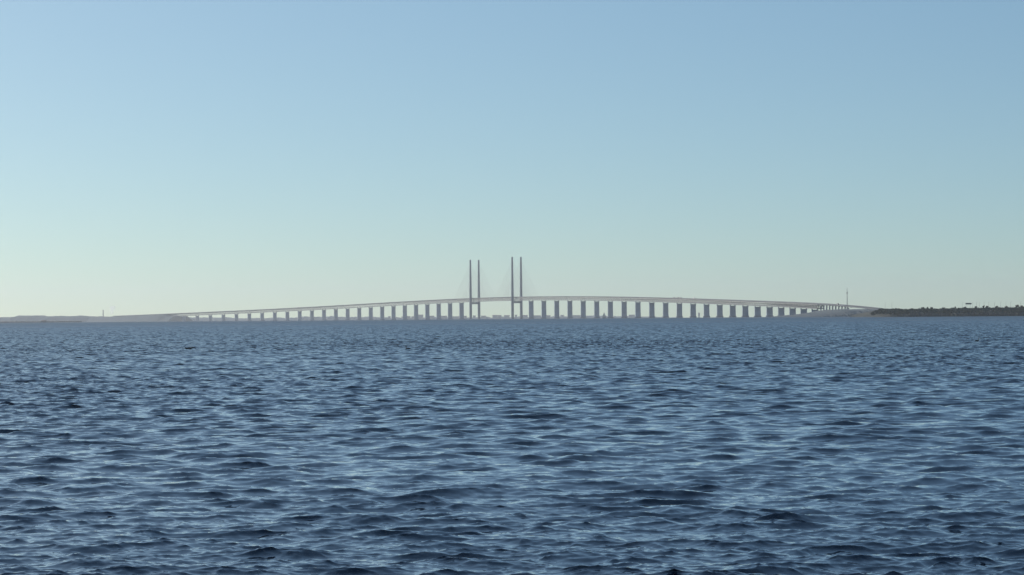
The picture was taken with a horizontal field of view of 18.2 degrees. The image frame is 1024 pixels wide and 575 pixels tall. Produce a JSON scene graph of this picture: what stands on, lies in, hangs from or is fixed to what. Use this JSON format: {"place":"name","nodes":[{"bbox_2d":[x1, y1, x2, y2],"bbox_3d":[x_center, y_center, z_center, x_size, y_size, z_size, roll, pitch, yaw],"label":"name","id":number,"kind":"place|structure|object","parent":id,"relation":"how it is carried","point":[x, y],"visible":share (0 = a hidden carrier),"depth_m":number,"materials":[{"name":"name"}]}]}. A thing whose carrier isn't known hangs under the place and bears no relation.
{"place":"outdoors","nodes":[
{"label":"outdoors","id":0,"kind":"place"},
{"bbox_2d":[0,315,205,321],"bbox_3d":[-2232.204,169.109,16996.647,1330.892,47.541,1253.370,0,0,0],"label":"island","id":1,"kind":"structure","parent":0,"point":[19,318],"depth_m":16523.61,"materials":[{"name":"grey"}]},
{"bbox_2d":[87,314,192,321],"bbox_3d":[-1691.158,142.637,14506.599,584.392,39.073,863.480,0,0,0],"label":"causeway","id":2,"kind":"structure","parent":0,"point":[155,318],"depth_m":14361.06,"materials":[{"name":"grey concrete"}]},
{"bbox_2d":[189,315,675,320],"bbox_3d":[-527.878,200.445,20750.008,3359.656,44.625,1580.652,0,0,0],"label":"shore","id":3,"kind":"structure","parent":0,"point":[296,318],"depth_m":20157.19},
{"bbox_2d":[0,316,1023,574],"bbox_3d":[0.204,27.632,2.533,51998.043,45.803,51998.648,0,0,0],"label":"sea","id":4,"kind":"structure","parent":0,"point":[732,446],"depth_m":121.04,"materials":[{"name":"blue liquid"}]},
{"bbox_2d":[0,321,81,322],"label":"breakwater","id":5,"kind":"object","parent":4,"relation":"in","point":[39,321],"visible":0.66,"depth_m":8897.34,"materials":[{"name":"stone"}]},
{"bbox_2d":[121,257,885,320],"bbox_3d":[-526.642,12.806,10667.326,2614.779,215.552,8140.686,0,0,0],"label":"cable stayed bridge","id":6,"kind":"structure","parent":4,"relation":"on","point":[769,310],"depth_m":10280.33,"materials":[{"name":"concrete"}]},
{"bbox_2d":[0,0,1023,317],"label":"sky","id":7,"kind":"structure","parent":0,"point":[157,156],"materials":[{"name":"blue"}]},
{"bbox_2d":[773,308,880,316],"bbox_3d":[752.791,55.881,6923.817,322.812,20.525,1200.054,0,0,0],"label":"headland","id":8,"kind":"structure","parent":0,"point":[838,313],"depth_m":6558.41,"materials":[{"name":"stone"}]},
{"bbox_2d":[850,309,1023,316],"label":"coast","id":9,"kind":"structure","parent":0,"point":[933,314],"depth_m":4324.37},
{"bbox_2d":[871,306,1023,314],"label":"scrub","id":10,"kind":"object","parent":9,"relation":"on","point":[944,310],"visible":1,"depth_m":4368.26,"materials":[{"name":"green plant"}]}
]}

